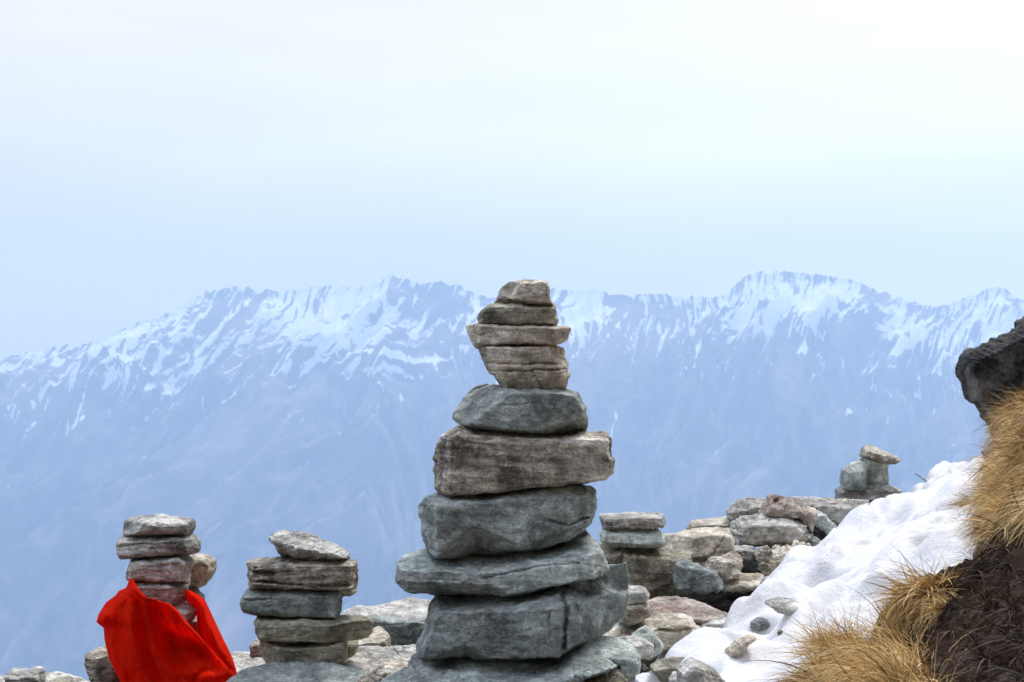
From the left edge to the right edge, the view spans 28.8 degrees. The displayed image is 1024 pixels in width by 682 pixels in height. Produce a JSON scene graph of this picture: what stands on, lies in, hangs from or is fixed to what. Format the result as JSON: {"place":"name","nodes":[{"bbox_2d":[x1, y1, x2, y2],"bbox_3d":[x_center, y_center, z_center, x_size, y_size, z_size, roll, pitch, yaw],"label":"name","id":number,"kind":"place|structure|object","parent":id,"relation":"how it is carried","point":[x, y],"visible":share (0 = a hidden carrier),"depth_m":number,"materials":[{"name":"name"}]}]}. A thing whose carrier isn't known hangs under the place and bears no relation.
{"place":"outdoors","nodes":[
{"label":"outdoors","id":0,"kind":"place"},
{"bbox_2d":[0,270,1023,680],"bbox_3d":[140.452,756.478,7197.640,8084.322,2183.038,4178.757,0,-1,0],"label":"mountain range","id":1,"kind":"structure","parent":0,"point":[240,426],"depth_m":7757.10,"materials":[{"name":"blue stone"}]},
{"bbox_2d":[0,0,1023,358],"label":"sky","id":2,"kind":"structure","parent":0,"point":[156,155],"materials":[{"name":"white"}]},
{"bbox_2d":[640,380,1023,681],"bbox_3d":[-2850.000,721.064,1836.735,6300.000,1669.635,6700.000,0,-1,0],"label":"ground","id":3,"kind":"structure","parent":0,"point":[1019,555],"depth_m":3.24,"materials":[{"name":"soil"}]},
{"bbox_2d":[0,675,4,681],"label":"rock","id":4,"kind":"object","parent":3,"relation":"on","point":[2,678],"visible":0.34,"depth_m":6.35,"materials":[{"name":"stone"}]},
{"bbox_2d":[4,666,45,681],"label":"rock","id":5,"kind":"object","parent":3,"relation":"on","point":[33,674],"visible":1,"depth_m":6.23,"materials":[{"name":"grey stone"}]},
{"bbox_2d":[50,676,73,681],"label":"rock","id":6,"kind":"object","parent":3,"relation":"on","point":[66,679],"visible":1,"depth_m":6.17,"materials":[{"name":"grey stone"}]},
{"bbox_2d":[45,671,89,681],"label":"rock","id":7,"kind":"object","parent":3,"relation":"on","point":[50,676],"visible":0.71,"depth_m":6.32,"materials":[{"name":"stone"}]},
{"bbox_2d":[84,646,119,681],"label":"stone","id":8,"kind":"object","parent":3,"relation":"on","point":[98,666],"visible":0.54,"depth_m":5.55,"materials":[{"name":"grey stone"}]},
{"bbox_2d":[96,578,236,681],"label":"red cloth","id":9,"kind":"object","parent":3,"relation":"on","point":[146,639],"visible":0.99,"depth_m":5.42,"materials":[{"name":"red fabric"}]},
{"bbox_2d":[230,651,264,672],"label":"rock","id":10,"kind":"object","parent":3,"relation":"on","point":[242,660],"visible":0.11,"depth_m":5.71,"materials":[{"name":"stone"}]},
{"bbox_2d":[249,638,261,657],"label":"stone","id":11,"kind":"object","parent":3,"relation":"on","point":[254,647],"visible":0.45,"depth_m":5.51,"materials":[{"name":"grey stone"}]},
{"bbox_2d":[226,661,365,681],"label":"rock","id":12,"kind":"object","parent":3,"relation":"on","point":[298,671],"visible":0.92,"depth_m":5.24,"materials":[{"name":"stone"}]},
{"bbox_2d":[259,641,347,663],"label":"stone","id":13,"kind":"object","parent":12,"relation":"on","point":[331,652],"visible":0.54,"depth_m":5.33,"materials":[{"name":"grey stone"}]},
{"bbox_2d":[254,615,373,642],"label":"stone","id":14,"kind":"object","parent":13,"relation":"on","point":[344,628],"visible":0.88,"depth_m":5.32,"materials":[{"name":"grey stone"}]},
{"bbox_2d":[240,588,343,617],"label":"stone","id":15,"kind":"object","parent":14,"relation":"on","point":[297,603],"visible":0.78,"depth_m":5.35,"materials":[{"name":"stone"}]},
{"bbox_2d":[246,556,358,595],"bbox_3d":[-0.572,0.641,5.445,0.306,0.111,0.215,0,-1,-3],"label":"stone","id":16,"kind":"object","parent":15,"relation":"on","point":[282,573],"visible":0.94,"depth_m":5.35,"materials":[{"name":"grey stone"}]},
{"bbox_2d":[269,529,349,560],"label":"stone","id":17,"kind":"object","parent":16,"relation":"on","point":[295,545],"visible":0.99,"depth_m":5.38,"materials":[{"name":"grey stone"}]},
{"bbox_2d":[342,644,415,673],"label":"rock","id":18,"kind":"object","parent":12,"relation":"on","point":[366,659],"visible":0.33,"depth_m":5.47,"materials":[{"name":"stone"}]},
{"bbox_2d":[348,640,358,656],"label":"stone","id":19,"kind":"object","parent":18,"relation":"on","point":[352,647],"visible":0.41,"depth_m":5.50,"materials":[{"name":"grey stone"}]},
{"bbox_2d":[356,658,408,681],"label":"rock","id":20,"kind":"object","parent":12,"relation":"on","point":[386,667],"visible":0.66,"depth_m":5.15,"materials":[{"name":"grey stone"}]},
{"bbox_2d":[358,626,390,646],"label":"rock","id":21,"kind":"object","parent":3,"relation":"on","point":[379,636],"visible":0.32,"depth_m":5.84,"materials":[{"name":"beige stone"}]},
{"bbox_2d":[341,597,430,621],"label":"rock","id":22,"kind":"object","parent":3,"relation":"on","point":[410,608],"visible":0.27,"depth_m":6.31,"materials":[{"name":"stone"}]},
{"bbox_2d":[367,615,423,645],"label":"rock","id":23,"kind":"object","parent":3,"relation":"on","point":[402,631],"visible":0.43,"depth_m":6.12,"materials":[{"name":"stone"}]},
{"bbox_2d":[381,648,618,681],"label":"rock","id":24,"kind":"object","parent":3,"relation":"on","point":[574,665],"visible":0.69,"depth_m":4.82,"materials":[{"name":"grey stone"}]},
{"bbox_2d":[416,562,628,659],"bbox_3d":[0.028,0.676,4.941,0.529,0.262,0.356,3,-1,0],"label":"stone","id":25,"kind":"object","parent":24,"relation":"on","point":[556,622],"visible":0.88,"depth_m":4.81,"materials":[{"name":"stone"}]},
{"bbox_2d":[395,529,608,596],"bbox_3d":[-0.025,0.557,4.976,0.536,0.182,0.310,0,-1,0],"label":"stone","id":26,"kind":"object","parent":25,"relation":"on","point":[579,558],"visible":0.84,"depth_m":4.86,"materials":[{"name":"grey stone"}]},
{"bbox_2d":[418,485,596,558],"bbox_3d":[-0.011,0.451,4.996,0.447,0.191,0.274,0,-1,0],"label":"stone","id":27,"kind":"object","parent":26,"relation":"on","point":[508,523],"visible":0.94,"depth_m":4.89,"materials":[{"name":"grey stone"}]},
{"bbox_2d":[432,424,615,496],"bbox_3d":[0.029,0.309,5.002,0.460,0.187,0.272,3,-1,0],"label":"stone","id":28,"kind":"object","parent":27,"relation":"on","point":[468,461],"visible":0.87,"depth_m":4.88,"materials":[{"name":"grey stone"}]},
{"bbox_2d":[452,384,587,434],"bbox_3d":[0.019,0.174,5.006,0.342,0.142,0.242,-3,-1,0],"label":"stone","id":29,"kind":"object","parent":28,"relation":"on","point":[499,408],"visible":0.93,"depth_m":4.90,"materials":[{"name":"grey stone"}]},
{"bbox_2d":[478,345,570,389],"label":"stone","id":30,"kind":"object","parent":29,"relation":"on","point":[528,367],"visible":0.84,"depth_m":4.93,"materials":[{"name":"grey stone"}]},
{"bbox_2d":[466,323,570,348],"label":"stone","id":31,"kind":"object","parent":30,"relation":"on","point":[480,335],"visible":0.88,"depth_m":4.93,"materials":[{"name":"grey stone"}]},
{"bbox_2d":[477,303,557,325],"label":"stone","id":32,"kind":"object","parent":31,"relation":"on","point":[515,314],"visible":0.82,"depth_m":4.95,"materials":[{"name":"grey stone"}]},
{"bbox_2d":[494,278,553,305],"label":"stone","id":33,"kind":"object","parent":32,"relation":"on","point":[531,291],"visible":0.97,"depth_m":4.96,"materials":[{"name":"grey stone"}]},
{"bbox_2d":[577,636,641,681],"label":"rock","id":34,"kind":"object","parent":24,"relation":"on","point":[624,656],"visible":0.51,"depth_m":4.90,"materials":[{"name":"stone"}]},
{"bbox_2d":[586,667,629,681],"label":"rock","id":35,"kind":"object","parent":34,"relation":"on","point":[615,675],"visible":0.49,"depth_m":4.83,"materials":[{"name":"stone"}]},
{"bbox_2d":[617,635,653,658],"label":"rock","id":36,"kind":"object","parent":34,"relation":"on","point":[643,646],"visible":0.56,"depth_m":5.07,"materials":[{"name":"stone"}]},
{"bbox_2d":[598,542,691,598],"bbox_3d":[0.426,0.789,6.827,0.374,0.210,0.452,0,-1,0],"label":"rock","id":37,"kind":"object","parent":3,"relation":"on","point":[651,571],"visible":0.36,"depth_m":6.62,"materials":[{"name":"grey stone"}]},
{"bbox_2d":[598,528,665,548],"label":"stone","id":38,"kind":"object","parent":37,"relation":"on","point":[643,539],"visible":0.84,"depth_m":6.60,"materials":[{"name":"stone"}]},
{"bbox_2d":[599,511,665,529],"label":"stone","id":39,"kind":"object","parent":38,"relation":"on","point":[625,520],"visible":0.96,"depth_m":6.60,"materials":[{"name":"grey stone"}]},
{"bbox_2d":[672,558,723,594],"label":"rock","id":40,"kind":"object","parent":37,"relation":"on","point":[689,577],"visible":1,"depth_m":6.54,"materials":[{"name":"stone"}]},
{"bbox_2d":[603,613,700,654],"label":"rock","id":41,"kind":"object","parent":3,"relation":"on","point":[670,630],"visible":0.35,"depth_m":5.31,"materials":[{"name":"grey stone"}]},
{"bbox_2d":[617,602,650,626],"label":"rock","id":42,"kind":"object","parent":41,"relation":"on","point":[635,614],"visible":0.73,"depth_m":5.27,"materials":[{"name":"grey stone"}]},
{"bbox_2d":[626,585,649,604],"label":"rock","id":43,"kind":"object","parent":42,"relation":"on","point":[638,594],"visible":0.73,"depth_m":5.29,"materials":[{"name":"stone"}]},
{"bbox_2d":[631,625,663,658],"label":"rock","id":44,"kind":"object","parent":41,"relation":"on","point":[647,633],"visible":0.59,"depth_m":5.18,"materials":[{"name":"stone"}]},
{"bbox_2d":[700,618,725,627],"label":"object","id":45,"kind":"object","parent":3,"relation":"on","point":[719,623],"visible":0.4,"depth_m":5.94,"materials":[{"name":"white"}]},
{"bbox_2d":[646,596,727,625],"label":"rock","id":46,"kind":"object","parent":45,"relation":"on","point":[699,613],"visible":0.65,"depth_m":6.05,"materials":[{"name":"stone"}]},
{"bbox_2d":[679,560,760,612],"bbox_3d":[0.709,0.911,7.455,0.489,0.226,0.315,0,-1,0],"label":"rock","id":47,"kind":"object","parent":3,"relation":"on","point":[722,601],"visible":0.08,"depth_m":7.31,"materials":[{"name":"black stone"}]},
{"bbox_2d":[735,545,756,561],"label":"rock","id":48,"kind":"object","parent":47,"relation":"on","point":[746,552],"visible":0.74,"depth_m":7.25,"materials":[{"name":"grey stone"}]},
{"bbox_2d":[758,540,811,576],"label":"rock","id":49,"kind":"object","parent":47,"relation":"on","point":[770,565],"visible":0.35,"depth_m":7.26,"materials":[{"name":"grey stone"}]},
{"bbox_2d":[754,545,772,561],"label":"rock","id":50,"kind":"object","parent":49,"relation":"on","point":[763,553],"visible":1,"depth_m":7.20,"materials":[{"name":"grey stone"}]},
{"bbox_2d":[729,513,810,548],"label":"rock","id":51,"kind":"object","parent":49,"relation":"on","point":[758,530],"visible":0.82,"depth_m":7.41,"materials":[{"name":"grey stone"}]},
{"bbox_2d":[726,497,764,520],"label":"rock","id":52,"kind":"object","parent":51,"relation":"on","point":[739,507],"visible":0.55,"depth_m":7.72,"materials":[{"name":"grey stone"}]},
{"bbox_2d":[758,494,816,536],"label":"rock","id":53,"kind":"object","parent":51,"relation":"on","point":[775,506],"visible":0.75,"depth_m":7.54,"materials":[{"name":"stone"}]},
{"bbox_2d":[807,536,820,546],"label":"rock","id":54,"kind":"object","parent":3,"relation":"on","point":[814,541],"visible":0.33,"depth_m":7.53,"materials":[{"name":"grey stone"}]},
{"bbox_2d":[649,454,983,681],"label":"snow","id":55,"kind":"structure","parent":3,"relation":"on","point":[892,526],"depth_m":5.29,"materials":[{"name":"white snow"}]},
{"bbox_2d":[635,673,657,681],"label":"snow patch","id":56,"kind":"object","parent":55,"relation":"on","point":[644,677],"visible":0.66,"depth_m":4.57,"materials":[{"name":"white snow"}]},
{"bbox_2d":[650,656,684,681],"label":"rock","id":57,"kind":"object","parent":55,"relation":"on","point":[663,669],"visible":0.57,"depth_m":4.52,"materials":[{"name":"grey stone"}]},
{"bbox_2d":[668,671,676,681],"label":"rock","id":58,"kind":"object","parent":55,"relation":"on","point":[673,676],"visible":0.65,"depth_m":4.12,"materials":[{"name":"stone"}]},
{"bbox_2d":[676,657,725,681],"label":"rock","id":59,"kind":"object","parent":55,"relation":"on","point":[690,669],"visible":1,"depth_m":3.86,"materials":[{"name":"grey stone"}]},
{"bbox_2d":[725,632,756,657],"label":"rock","id":60,"kind":"object","parent":55,"relation":"on","point":[737,647],"visible":0.98,"depth_m":4.13,"materials":[{"name":"beige stone"}]},
{"bbox_2d":[721,573,763,592],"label":"rock","id":61,"kind":"object","parent":55,"relation":"on","point":[746,582],"visible":0.62,"depth_m":6.82,"materials":[{"name":"beige stone"}]},
{"bbox_2d":[702,551,742,581],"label":"rock","id":62,"kind":"object","parent":61,"relation":"on","point":[728,566],"visible":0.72,"depth_m":6.79,"materials":[{"name":"grey stone"}]},
{"bbox_2d":[663,526,734,562],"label":"rock","id":63,"kind":"object","parent":62,"relation":"on","point":[702,544],"visible":0.69,"depth_m":6.96,"materials":[{"name":"grey stone"}]},
{"bbox_2d":[686,516,732,529],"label":"rock","id":64,"kind":"object","parent":63,"relation":"on","point":[723,522],"visible":0.35,"depth_m":7.83,"materials":[{"name":"grey stone"}]},
{"bbox_2d":[750,617,769,630],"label":"rock","id":65,"kind":"object","parent":55,"relation":"on","point":[759,624],"visible":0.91,"depth_m":5.29,"materials":[{"name":"stone"}]},
{"bbox_2d":[765,597,799,614],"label":"rock","id":66,"kind":"object","parent":55,"relation":"on","point":[784,605],"visible":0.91,"depth_m":4.74,"materials":[{"name":"grey stone"}]},
{"bbox_2d":[786,496,869,524],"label":"rock","id":67,"kind":"object","parent":55,"relation":"on","point":[834,510],"visible":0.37,"depth_m":8.16,"materials":[{"name":"grey stone"}]},
{"bbox_2d":[641,447,999,672],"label":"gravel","id":68,"kind":"structure","parent":3,"relation":"on","point":[645,667],"depth_m":6.33,"materials":[{"name":"grey stone"}]},
{"bbox_2d":[813,523,837,540],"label":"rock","id":69,"kind":"object","parent":3,"relation":"on","point":[821,535],"visible":0.09,"depth_m":8.10,"materials":[{"name":"grey stone"}]},
{"bbox_2d":[815,510,836,534],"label":"rock","id":70,"kind":"object","parent":3,"relation":"on","point":[825,524],"visible":0.62,"depth_m":7.83,"materials":[{"name":"stone"}]},
{"bbox_2d":[738,571,971,681],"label":"grass tussock","id":71,"kind":"object","parent":3,"relation":"on","point":[879,658],"depth_m":3.35,"materials":[{"name":"beige plant"}]},
{"bbox_2d":[834,484,901,502],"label":"stone","id":72,"kind":"object","parent":3,"relation":"on","point":[871,493],"visible":0.54,"depth_m":8.88,"materials":[{"name":"grey stone"}]},
{"bbox_2d":[839,460,866,492],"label":"stone","id":73,"kind":"object","parent":72,"relation":"on","point":[852,477],"visible":1,"depth_m":8.86,"materials":[{"name":"grey stone"}]},
{"bbox_2d":[858,457,888,484],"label":"stone","id":74,"kind":"object","parent":72,"relation":"on","point":[877,473],"visible":0.47,"depth_m":8.97,"materials":[{"name":"stone"}]},
{"bbox_2d":[859,445,900,464],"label":"stone","id":75,"kind":"object","parent":74,"relation":"on","point":[873,453],"visible":1,"depth_m":8.92,"materials":[{"name":"grey stone"}]},
{"bbox_2d":[862,538,997,642],"bbox_3d":[0.702,0.441,3.412,0.266,0.266,0.239,1,-1,-31],"label":"grass tussock","id":76,"kind":"object","parent":3,"relation":"on","point":[907,598],"depth_m":3.39,"materials":[{"name":"beige plant"}]},
{"bbox_2d":[933,367,1023,570],"bbox_3d":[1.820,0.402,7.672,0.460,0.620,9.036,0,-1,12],"label":"grass tussock","id":77,"kind":"object","parent":3,"relation":"on","point":[994,495],"depth_m":4.62,"materials":[{"name":"beige plant"}]},
{"bbox_2d":[955,316,1023,442],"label":"boulder","id":78,"kind":"object","parent":3,"relation":"on","point":[986,371],"visible":0.75,"depth_m":5.69,"materials":[{"name":"grey stone"}]},
{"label":"stone","id":79,"kind":"object","parent":3,"relation":"on","visible":0},
{"bbox_2d":[189,618,197,632],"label":"stone","id":80,"kind":"object","parent":79,"relation":"on","point":[193,624],"visible":0.13,"depth_m":5.56,"materials":[{"name":"stone"}]},
{"bbox_2d":[174,601,196,623],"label":"stone","id":81,"kind":"object","parent":80,"relation":"on","point":[187,611],"visible":0.34,"depth_m":5.52,"materials":[{"name":"grey stone"}]},
{"bbox_2d":[135,581,189,605],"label":"stone","id":82,"kind":"object","parent":81,"relation":"on","point":[173,593],"visible":0.52,"depth_m":5.50,"materials":[{"name":"grey stone"}]},
{"bbox_2d":[126,555,194,582],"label":"stone","id":83,"kind":"object","parent":82,"relation":"on","point":[169,569],"visible":0.81,"depth_m":5.49,"materials":[{"name":"grey stone"}]},
{"bbox_2d":[116,533,200,559],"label":"stone","id":84,"kind":"object","parent":83,"relation":"on","point":[131,547],"visible":0.84,"depth_m":5.50,"materials":[{"name":"grey stone"}]},
{"bbox_2d":[123,513,195,536],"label":"stone","id":85,"kind":"object","parent":84,"relation":"on","point":[162,524],"visible":1,"depth_m":5.52,"materials":[{"name":"grey stone"}]},
{"bbox_2d":[186,586,204,601],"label":"stone","id":86,"kind":"object","parent":80,"relation":"on","point":[196,591],"visible":0.31,"depth_m":5.68,"materials":[{"name":"grey stone"}]},
{"bbox_2d":[189,553,216,588],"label":"stone","id":87,"kind":"object","parent":86,"relation":"on","point":[203,569],"visible":0.59,"depth_m":5.66,"materials":[{"name":"beige stone"}]}
]}

